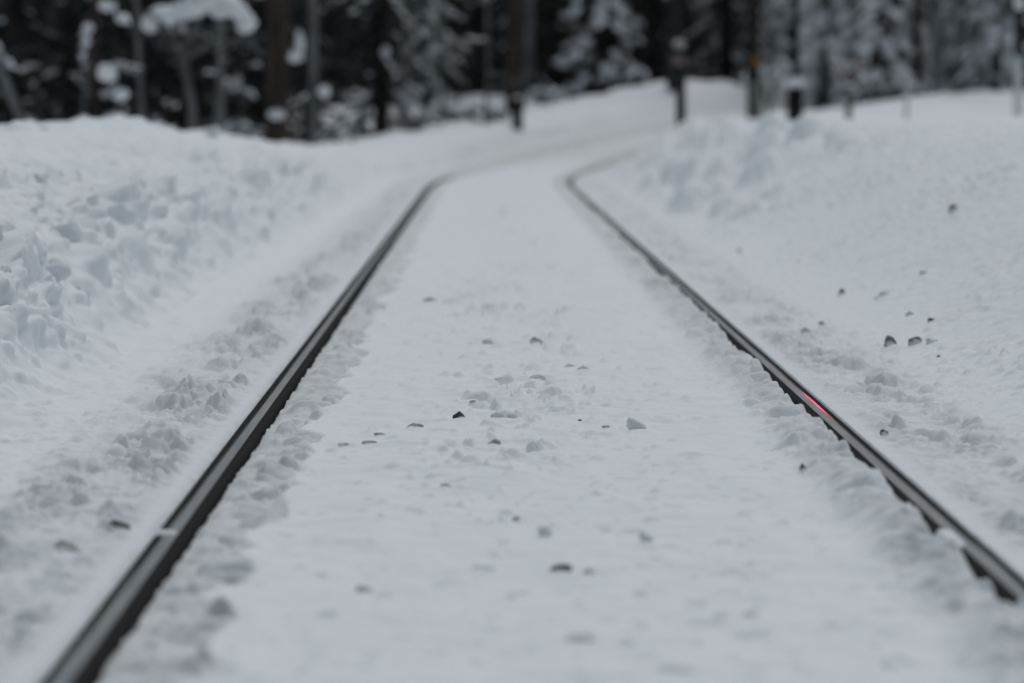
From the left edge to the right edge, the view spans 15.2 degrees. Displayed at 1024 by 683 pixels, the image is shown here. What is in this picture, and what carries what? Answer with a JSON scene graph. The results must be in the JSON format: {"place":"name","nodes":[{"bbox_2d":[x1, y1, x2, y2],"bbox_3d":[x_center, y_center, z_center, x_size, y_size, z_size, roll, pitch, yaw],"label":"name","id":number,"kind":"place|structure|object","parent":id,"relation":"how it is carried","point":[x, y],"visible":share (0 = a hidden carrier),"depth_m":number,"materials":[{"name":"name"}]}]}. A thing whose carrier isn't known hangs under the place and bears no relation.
{"place":"outdoors","nodes":[
{"label":"outdoors","id":0,"kind":"place"},
{"bbox_2d":[0,0,123,123],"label":"spruce tree","id":1,"kind":"object","parent":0,"point":[39,56],"visible":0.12,"depth_m":67.63,"materials":[{"name":"black plant"}]},
{"bbox_2d":[337,121,404,137],"bbox_3d":[-2.341,-3.507,63.908,1.134,0.361,0.492,0,3,0],"label":"snowy shrub","id":2,"kind":"object","parent":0,"point":[366,131],"visible":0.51,"depth_m":63.84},
{"bbox_2d":[0,79,1023,682],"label":"snow ground","id":3,"kind":"structure","parent":0,"point":[216,275],"depth_m":10.69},
{"bbox_2d":[0,45,51,120],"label":"bare tree","id":4,"kind":"object","parent":3,"relation":"on","point":[12,99],"visible":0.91,"depth_m":45.84,"materials":[{"name":"grey plant"}]},
{"bbox_2d":[0,18,63,119],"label":"bare sapling","id":5,"kind":"object","parent":3,"relation":"on","point":[26,65],"visible":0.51,"depth_m":60.91,"materials":[{"name":"grey plant"}]},
{"bbox_2d":[0,0,91,123],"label":"spruce tree","id":6,"kind":"object","parent":3,"relation":"on","point":[13,24],"visible":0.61,"depth_m":59.32,"materials":[{"name":"black plant"}]},
{"bbox_2d":[21,1,83,116],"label":"spruce tree","id":7,"kind":"object","parent":3,"relation":"on","point":[81,20],"visible":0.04,"depth_m":77.68,"materials":[{"name":"black plant"}]},
{"bbox_2d":[45,256,71,282],"bbox_3d":[-1.600,-0.224,13.136,0.188,0.139,0.095,0,3,6],"label":"snow clod","id":8,"kind":"object","parent":3,"relation":"on","point":[59,268],"visible":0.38,"depth_m":13.11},
{"bbox_2d":[0,0,129,120],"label":"spruce tree","id":9,"kind":"object","parent":3,"relation":"on","point":[69,27],"visible":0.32,"depth_m":63.36,"materials":[{"name":"black plant"}]},
{"bbox_2d":[51,219,82,241],"bbox_3d":[-1.654,-0.376,14.057,0.168,0.147,0.104,-1,4,-18],"label":"snow clod","id":10,"kind":"object","parent":3,"relation":"on","point":[70,230],"visible":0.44,"depth_m":14.03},
{"bbox_2d":[54,540,84,552],"bbox_3d":[-0.788,0.376,6.868,0.063,0.044,0.060,1,4,10],"label":"ice lump","id":11,"kind":"object","parent":3,"relation":"on","point":[60,546],"visible":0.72,"depth_m":6.86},
{"bbox_2d":[22,1,118,122],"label":"spruce tree","id":12,"kind":"object","parent":3,"relation":"on","point":[43,16],"visible":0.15,"depth_m":69.47,"materials":[{"name":"black plant"}]},
{"bbox_2d":[68,9,115,113],"bbox_3d":[-6.247,-5.179,57.949,1.163,6.604,1.359,-1,4,-16],"label":"bare sapling","id":13,"kind":"object","parent":3,"relation":"on","point":[85,91],"visible":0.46,"depth_m":57.86,"materials":[{"name":"grey plant"}]},
{"bbox_2d":[24,0,172,118],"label":"spruce tree","id":14,"kind":"object","parent":3,"relation":"on","point":[101,56],"visible":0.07,"depth_m":72.03,"materials":[{"name":"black plant"}]},
{"bbox_2d":[77,0,141,117],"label":"bare tree","id":15,"kind":"object","parent":3,"relation":"on","point":[92,26],"visible":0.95,"depth_m":43.72,"materials":[{"name":"grey plant"}]},
{"bbox_2d":[52,0,173,111],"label":"spruce tree","id":16,"kind":"object","parent":3,"relation":"on","point":[111,35],"visible":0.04,"depth_m":81.02,"materials":[{"name":"black plant"}]},
{"bbox_2d":[104,520,129,530],"bbox_3d":[-0.745,0.351,7.252,0.049,0.028,0.036,0,3,4],"label":"ice lump","id":17,"kind":"object","parent":3,"relation":"on","point":[113,525],"visible":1,"depth_m":7.24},
{"bbox_2d":[97,34,140,116],"bbox_3d":[-4.354,-2.369,42.730,1.089,2.105,0.992,0,3,0],"label":"spruce sapling","id":18,"kind":"object","parent":3,"relation":"on","point":[108,73],"visible":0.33,"depth_m":42.69,"materials":[{"name":"white plant"}]},
{"bbox_2d":[90,0,163,116],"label":"bare sapling","id":19,"kind":"object","parent":3,"relation":"on","point":[128,107],"visible":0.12,"depth_m":67.68,"materials":[{"name":"grey plant"}]},
{"bbox_2d":[83,0,202,113],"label":"spruce tree","id":20,"kind":"object","parent":3,"relation":"on","point":[152,73],"visible":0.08,"depth_m":78.47,"materials":[{"name":"black plant"}]},
{"bbox_2d":[47,0,245,130],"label":"spruce tree","id":21,"kind":"object","parent":3,"relation":"on","point":[132,85],"visible":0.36,"depth_m":60.47,"materials":[{"name":"black plant"}]},
{"bbox_2d":[133,0,161,118],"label":"bare tree","id":22,"kind":"object","parent":3,"relation":"on","point":[138,13],"visible":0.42,"depth_m":47.90,"materials":[{"name":"grey plant"}]},
{"bbox_2d":[90,0,251,129],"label":"spruce tree","id":23,"kind":"object","parent":3,"relation":"on","point":[173,70],"visible":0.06,"depth_m":69.40,"materials":[{"name":"black plant"}]},
{"bbox_2d":[74,0,294,136],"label":"spruce tree","id":24,"kind":"object","parent":3,"relation":"on","point":[195,73],"visible":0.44,"depth_m":60.22,"materials":[{"name":"black plant"}]},
{"bbox_2d":[123,3,249,111],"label":"spruce tree","id":25,"kind":"object","parent":3,"relation":"on","point":[210,52],"visible":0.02,"depth_m":78.54,"materials":[{"name":"black plant"}]},
{"bbox_2d":[141,0,264,130],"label":"bowed tree","id":26,"kind":"object","parent":3,"relation":"on","point":[160,16],"visible":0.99,"depth_m":44.73,"materials":[{"name":"grey plant"}]},
{"bbox_2d":[205,126,219,137],"bbox_3d":[-2.300,-1.603,29.490,0.122,0.107,0.067,-1,4,-22],"label":"snow clod","id":27,"kind":"object","parent":3,"relation":"on","point":[213,132],"visible":0.98,"depth_m":29.47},
{"bbox_2d":[173,1,260,131],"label":"bare tree","id":28,"kind":"object","parent":3,"relation":"on","point":[222,42],"visible":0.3,"depth_m":51.83,"materials":[{"name":"grey plant"}]},
{"bbox_2d":[149,1,301,134],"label":"spruce tree","id":29,"kind":"object","parent":3,"relation":"on","point":[211,113],"visible":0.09,"depth_m":69.55,"materials":[{"name":"black plant"}]},
{"bbox_2d":[185,17,266,132],"bbox_3d":[-4.205,-5.085,55.768,1.359,6.604,1.163,1,4,14],"label":"bare sapling","id":30,"kind":"object","parent":3,"relation":"on","point":[210,72],"visible":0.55,"depth_m":56.08,"materials":[{"name":"grey plant"}]},
{"bbox_2d":[223,52,261,138],"bbox_3d":[-3.743,-2.955,52.885,0.981,2.054,0.765,0,3,0],"label":"spruce sapling","id":31,"kind":"object","parent":3,"relation":"on","point":[238,124],"visible":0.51,"depth_m":52.83,"materials":[{"name":"white plant"}]},
{"bbox_2d":[41,173,468,682],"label":"rail","id":32,"kind":"object","parent":3,"relation":"on","point":[95,645],"visible":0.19,"depth_m":7.59,"materials":[{"name":"metal"}]},
{"bbox_2d":[213,58,320,132],"bbox_3d":[-3.725,-5.447,60.667,1.526,6.602,1.613,-3,5,-41],"label":"bare sapling","id":33,"kind":"object","parent":3,"relation":"on","point":[257,64],"visible":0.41,"depth_m":60.72,"materials":[{"name":"grey plant"}]},
{"bbox_2d":[201,0,337,113],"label":"spruce tree","id":34,"kind":"object","parent":3,"relation":"on","point":[296,24],"visible":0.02,"depth_m":77.41,"materials":[{"name":"black plant"}]},
{"bbox_2d":[266,0,288,141],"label":"pine tree","id":35,"kind":"object","parent":3,"relation":"on","point":[277,100],"visible":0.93,"depth_m":54.72,"materials":[{"name":"brown plant"}]},
{"bbox_2d":[201,0,353,143],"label":"spruce tree","id":36,"kind":"object","parent":3,"relation":"on","point":[257,107],"visible":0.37,"depth_m":63.20,"materials":[{"name":"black plant"}]},
{"bbox_2d":[208,0,403,141],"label":"spruce tree","id":37,"kind":"object","parent":3,"relation":"on","point":[304,62],"visible":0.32,"depth_m":67.33,"materials":[{"name":"black plant"}]},
{"bbox_2d":[289,0,329,144],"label":"bare tree","id":38,"kind":"object","parent":3,"relation":"on","point":[314,90],"visible":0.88,"depth_m":56.75,"materials":[{"name":"grey plant"}]},
{"bbox_2d":[289,0,373,89],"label":"spruce tree","id":39,"kind":"object","parent":3,"relation":"on","point":[301,12],"visible":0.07,"depth_m":95.41,"materials":[{"name":"black plant"}]},
{"bbox_2d":[289,0,374,100],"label":"spruce tree","id":40,"kind":"object","parent":3,"relation":"on","point":[345,23],"visible":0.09,"depth_m":87.48,"materials":[{"name":"black plant"}]},
{"bbox_2d":[289,0,400,106],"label":"spruce tree","id":41,"kind":"object","parent":3,"relation":"on","point":[331,19],"visible":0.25,"depth_m":80.56,"materials":[{"name":"black plant"}]},
{"bbox_2d":[349,1,417,112],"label":"bare sapling","id":42,"kind":"object","parent":3,"relation":"on","point":[369,74],"visible":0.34,"depth_m":71.44,"materials":[{"name":"grey plant"}]},
{"bbox_2d":[318,0,450,142],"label":"spruce tree","id":43,"kind":"object","parent":3,"relation":"on","point":[380,99],"visible":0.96,"depth_m":62.71,"materials":[{"name":"grey plant"}]},
{"bbox_2d":[338,0,438,90],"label":"spruce tree","id":44,"kind":"object","parent":3,"relation":"on","point":[362,79],"visible":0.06,"depth_m":95.84,"materials":[{"name":"black plant"}]},
{"bbox_2d":[373,110,443,131],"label":"snowy shrub","id":45,"kind":"object","parent":3,"relation":"on","point":[420,118],"visible":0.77,"depth_m":67.81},
{"bbox_2d":[337,0,492,97],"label":"spruce tree","id":46,"kind":"object","parent":3,"relation":"on","point":[415,48],"visible":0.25,"depth_m":84.77,"materials":[{"name":"black plant"}]},
{"bbox_2d":[375,0,471,124],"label":"spruce tree","id":47,"kind":"object","parent":3,"relation":"on","point":[426,61],"visible":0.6,"depth_m":73.67,"materials":[{"name":"black plant"}]},
{"bbox_2d":[404,0,459,124],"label":"bare sapling","id":48,"kind":"object","parent":3,"relation":"on","point":[433,68],"visible":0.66,"depth_m":72.80,"materials":[{"name":"grey plant"}]},
{"bbox_2d":[441,0,445,122],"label":"bare tree","id":49,"kind":"object","parent":3,"relation":"on","point":[443,51],"visible":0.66,"depth_m":71.76,"materials":[{"name":"grey plant"}]},
{"bbox_2d":[401,0,504,95],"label":"spruce tree","id":50,"kind":"object","parent":3,"relation":"on","point":[454,64],"visible":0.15,"depth_m":92.64,"materials":[{"name":"black plant"}]},
{"bbox_2d":[417,103,492,122],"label":"snowy shrub","id":51,"kind":"object","parent":3,"relation":"on","point":[446,110],"visible":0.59,"depth_m":70.76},
{"bbox_2d":[451,108,511,122],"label":"snowy shrub","id":52,"kind":"object","parent":3,"relation":"on","point":[463,113],"visible":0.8,"depth_m":68.81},
{"bbox_2d":[457,0,505,94],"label":"spruce tree","id":53,"kind":"object","parent":3,"relation":"on","point":[495,61],"visible":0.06,"depth_m":101.59,"materials":[{"name":"black plant"}]},
{"bbox_2d":[394,0,569,95],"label":"spruce tree","id":54,"kind":"object","parent":3,"relation":"on","point":[477,81],"visible":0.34,"depth_m":88.04,"materials":[{"name":"black plant"}]},
{"bbox_2d":[458,0,539,124],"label":"bare sapling","id":55,"kind":"object","parent":3,"relation":"on","point":[487,88],"visible":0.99,"depth_m":65.27,"materials":[{"name":"grey plant"}]},
{"bbox_2d":[490,410,516,417],"bbox_3d":[-0.024,0.201,9.947,0.073,0.044,0.058,0,3,8],"label":"snow clod","id":56,"kind":"object","parent":3,"relation":"on","point":[507,414],"visible":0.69,"depth_m":9.94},
{"bbox_2d":[505,0,524,112],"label":"pine tree","id":57,"kind":"object","parent":3,"relation":"on","point":[514,48],"visible":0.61,"depth_m":75.65,"materials":[{"name":"brown plant"}]},
{"bbox_2d":[512,96,522,131],"bbox_3d":[0.090,-3.561,63.904,0.178,1.051,0.185,0,3,0],"label":"wooden post","id":58,"kind":"object","parent":3,"relation":"on","point":[517,112],"visible":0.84,"depth_m":63.81,"materials":[{"name":"black paint"}]},
{"bbox_2d":[22,0,1013,100],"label":"distant forest","id":59,"kind":"object","parent":3,"relation":"on","point":[367,83],"depth_m":110.71,"materials":[{"name":"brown wood"}]},
{"bbox_2d":[456,0,591,96],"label":"spruce tree","id":60,"kind":"object","parent":3,"relation":"on","point":[565,73],"visible":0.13,"depth_m":96.68,"materials":[{"name":"black plant"}]},
{"bbox_2d":[457,0,597,91],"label":"spruce tree","id":61,"kind":"object","parent":3,"relation":"on","point":[497,3],"visible":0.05,"depth_m":101.10,"materials":[{"name":"black plant"}]},
{"bbox_2d":[524,0,533,94],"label":"bare tree","id":62,"kind":"object","parent":3,"relation":"on","point":[529,52],"visible":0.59,"depth_m":83.69,"materials":[{"name":"grey plant"}]},
{"bbox_2d":[464,0,595,95],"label":"spruce tree","id":63,"kind":"object","parent":3,"relation":"on","point":[538,52],"visible":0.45,"depth_m":85.15,"materials":[{"name":"black plant"}]},
{"bbox_2d":[490,0,598,96],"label":"spruce tree","id":64,"kind":"object","parent":3,"relation":"on","point":[554,77],"visible":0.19,"depth_m":94.87,"materials":[{"name":"black plant"}]},
{"bbox_2d":[538,526,551,536],"bbox_3d":[0.063,0.359,7.148,0.029,0.031,0.022,-1,4,-19],"label":"snow clod","id":65,"kind":"object","parent":3,"relation":"on","point":[544,531],"visible":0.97,"depth_m":7.14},
{"bbox_2d":[525,87,568,105],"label":"snowy shrub","id":66,"kind":"object","parent":3,"relation":"on","point":[538,94],"visible":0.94,"depth_m":75.77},
{"bbox_2d":[550,564,571,571],"bbox_3d":[0.085,0.398,6.641,0.039,0.028,0.032,1,4,15],"label":"ice lump","id":67,"kind":"object","parent":3,"relation":"on","point":[561,568],"visible":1,"depth_m":6.63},
{"bbox_2d":[565,633,598,641],"bbox_3d":[0.105,0.451,5.780,0.056,0.026,0.042,0,3,5],"label":"snow clod","id":68,"kind":"object","parent":3,"relation":"on","point":[582,637],"visible":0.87,"depth_m":5.77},
{"bbox_2d":[551,0,645,98],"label":"spruce tree","id":69,"kind":"object","parent":3,"relation":"on","point":[601,49],"visible":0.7,"depth_m":83.57,"materials":[{"name":"white plant"}]},
{"bbox_2d":[543,0,665,94],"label":"spruce tree","id":70,"kind":"object","parent":3,"relation":"on","point":[630,59],"visible":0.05,"depth_m":94.63,"materials":[{"name":"black plant"}]},
{"bbox_2d":[534,0,704,97],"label":"spruce tree","id":71,"kind":"object","parent":3,"relation":"on","point":[615,44],"visible":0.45,"depth_m":84.49,"materials":[{"name":"black plant"}]},
{"bbox_2d":[596,67,649,88],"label":"snowy shrub","id":72,"kind":"object","parent":3,"relation":"on","point":[612,75],"visible":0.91,"depth_m":81.79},
{"bbox_2d":[626,417,646,429],"bbox_3d":[0.310,0.208,9.553,0.051,0.041,0.044,1,4,12],"label":"snow clod","id":73,"kind":"object","parent":3,"relation":"on","point":[634,423],"visible":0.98,"depth_m":9.54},
{"bbox_2d":[575,0,724,94],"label":"spruce tree","id":74,"kind":"object","parent":3,"relation":"on","point":[653,61],"visible":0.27,"depth_m":87.25,"materials":[{"name":"black plant"}]},
{"bbox_2d":[666,0,679,91],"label":"bare tree","id":75,"kind":"object","parent":3,"relation":"on","point":[673,21],"visible":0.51,"depth_m":77.70,"materials":[{"name":"black plant"}]},
{"bbox_2d":[669,39,687,125],"bbox_3d":[2.514,-3.549,57.910,0.274,2.015,0.250,0,3,0],"label":"trackside post","id":76,"kind":"object","parent":3,"relation":"on","point":[679,60],"visible":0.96,"depth_m":57.83,"materials":[{"name":"black paint"}]},
{"bbox_2d":[623,0,747,80],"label":"spruce tree","id":77,"kind":"object","parent":3,"relation":"on","point":[684,15],"visible":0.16,"depth_m":93.23,"materials":[{"name":"black plant"}]},
{"bbox_2d":[660,0,746,80],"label":"spruce tree","id":78,"kind":"object","parent":3,"relation":"on","point":[695,50],"visible":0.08,"depth_m":102.36,"materials":[{"name":"black plant"}]},
{"bbox_2d":[685,0,747,83],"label":"spruce tree","id":79,"kind":"object","parent":3,"relation":"on","point":[714,42],"visible":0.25,"depth_m":89.62,"materials":[{"name":"grey plant"}]},
{"bbox_2d":[659,0,790,85],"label":"spruce tree","id":80,"kind":"object","parent":3,"relation":"on","point":[727,66],"visible":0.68,"depth_m":87.45,"materials":[{"name":"grey plant"}]},
{"bbox_2d":[692,0,784,84],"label":"spruce tree","id":81,"kind":"object","parent":3,"relation":"on","point":[740,18],"visible":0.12,"depth_m":96.56,"materials":[{"name":"black plant"}]},
{"bbox_2d":[700,0,784,79],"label":"spruce tree","id":82,"kind":"object","parent":3,"relation":"on","point":[744,62],"visible":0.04,"depth_m":105.53,"materials":[{"name":"black plant"}]},
{"bbox_2d":[747,0,758,114],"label":"pine tree","id":83,"kind":"object","parent":3,"relation":"on","point":[753,44],"visible":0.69,"depth_m":71.73,"materials":[{"name":"brown plant"}]},
{"bbox_2d":[748,81,761,118],"bbox_3d":[3.790,-3.524,59.914,0.221,1.083,0.130,0,3,0],"label":"marker post","id":84,"kind":"object","parent":3,"relation":"on","point":[754,99],"visible":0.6,"depth_m":59.85,"materials":[{"name":"black paint"}]},
{"bbox_2d":[739,57,791,113],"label":"snowy shrub","id":85,"kind":"object","parent":3,"relation":"on","point":[778,71],"visible":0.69,"depth_m":75.82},
{"bbox_2d":[733,0,837,83],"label":"spruce tree","id":86,"kind":"object","parent":3,"relation":"on","point":[783,38],"visible":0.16,"depth_m":89.66,"materials":[{"name":"black plant"}]},
{"bbox_2d":[746,1,836,79],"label":"spruce tree","id":87,"kind":"object","parent":3,"relation":"on","point":[777,26],"visible":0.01,"depth_m":97.88,"materials":[{"name":"black plant"}]},
{"bbox_2d":[783,0,804,120],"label":"signal mast","id":88,"kind":"object","parent":3,"relation":"on","point":[794,83],"visible":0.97,"depth_m":59.81,"materials":[{"name":"metal"}]},
{"bbox_2d":[567,162,1023,605],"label":"rail","id":89,"kind":"object","parent":3,"relation":"on","point":[983,562],"visible":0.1,"depth_m":8.91,"materials":[{"name":"metal"}]},
{"bbox_2d":[784,0,883,109],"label":"spruce tree","id":90,"kind":"object","parent":3,"relation":"on","point":[823,18],"visible":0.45,"depth_m":83.52,"materials":[{"name":"grey plant"}]},
{"bbox_2d":[831,53,865,98],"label":"snowy shrub","id":91,"kind":"object","parent":3,"relation":"on","point":[857,60],"visible":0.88,"depth_m":69.82,"materials":[{"name":"snow"}]},
{"bbox_2d":[767,0,931,104],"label":"spruce tree","id":92,"kind":"object","parent":3,"relation":"on","point":[841,8],"visible":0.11,"depth_m":85.77,"materials":[{"name":"grey plant"}]},
{"bbox_2d":[845,84,853,118],"bbox_3d":[5.261,-3.457,59.933,0.141,1.132,0.118,2,4,30],"label":"wooden post","id":93,"kind":"object","parent":3,"relation":"on","point":[848,101],"visible":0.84,"depth_m":59.88,"materials":[{"name":"grey wood"}]},
{"bbox_2d":[825,0,924,107],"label":"spruce tree","id":94,"kind":"object","parent":3,"relation":"on","point":[868,30],"visible":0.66,"depth_m":81.66,"materials":[{"name":"white plant"}]},
{"bbox_2d":[843,76,922,100],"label":"snowy shrub","id":95,"kind":"object","parent":3,"relation":"on","point":[870,82],"visible":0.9,"depth_m":77.82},
{"bbox_2d":[805,0,982,104],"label":"spruce tree","id":96,"kind":"object","parent":3,"relation":"on","point":[906,24],"visible":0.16,"depth_m":87.64,"materials":[{"name":"grey plant"}]},
{"bbox_2d":[904,87,909,119],"bbox_3d":[6.569,-3.744,63.949,0.108,0.999,0.102,0,3,0],"label":"snow stake","id":97,"kind":"object","parent":3,"relation":"on","point":[906,110],"visible":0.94,"depth_m":63.90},
{"bbox_2d":[912,0,920,95],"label":"bare tree","id":98,"kind":"object","parent":3,"relation":"on","point":[916,62],"visible":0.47,"depth_m":85.76,"materials":[{"name":"grey plant"}]},
{"bbox_2d":[900,0,946,93],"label":"spruce tree","id":99,"kind":"object","parent":3,"relation":"on","point":[923,26],"visible":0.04,"depth_m":96.74,"materials":[{"name":"grey plant"}]},
{"bbox_2d":[932,0,942,93],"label":"bare tree","id":100,"kind":"object","parent":3,"relation":"on","point":[937,63],"visible":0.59,"depth_m":79.75,"materials":[{"name":"grey plant"}]},
{"bbox_2d":[920,0,981,88],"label":"spruce tree","id":101,"kind":"object","parent":3,"relation":"on","point":[931,8],"visible":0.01,"depth_m":105.16,"materials":[{"name":"grey plant"}]},
{"bbox_2d":[902,9,1000,88],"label":"spruce tree","id":102,"kind":"object","parent":3,"relation":"on","point":[948,73],"visible":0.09,"depth_m":96.53,"materials":[{"name":"grey plant"}]},
{"bbox_2d":[953,0,974,92],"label":"bare tree","id":103,"kind":"object","parent":3,"relation":"on","point":[964,36],"visible":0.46,"depth_m":83.64,"materials":[{"name":"grey plant"}]},
{"bbox_2d":[909,0,1023,95],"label":"spruce tree","id":104,"kind":"object","parent":3,"relation":"on","point":[950,29],"visible":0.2,"depth_m":85.83,"materials":[{"name":"grey plant"}]},
{"bbox_2d":[943,0,1023,92],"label":"spruce tree","id":105,"kind":"object","parent":3,"relation":"on","point":[999,39],"visible":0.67,"depth_m":81.76,"materials":[{"name":"grey plant"}]},
{"bbox_2d":[980,0,1023,89],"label":"spruce tree","id":106,"kind":"object","parent":3,"relation":"on","point":[1010,78],"visible":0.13,"depth_m":87.71,"materials":[{"name":"grey plant"}]},
{"bbox_2d":[1013,0,1022,116],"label":"banded pole","id":107,"kind":"object","parent":3,"relation":"on","point":[1018,57],"visible":0.85,"depth_m":51.87,"materials":[{"name":"white paint"}]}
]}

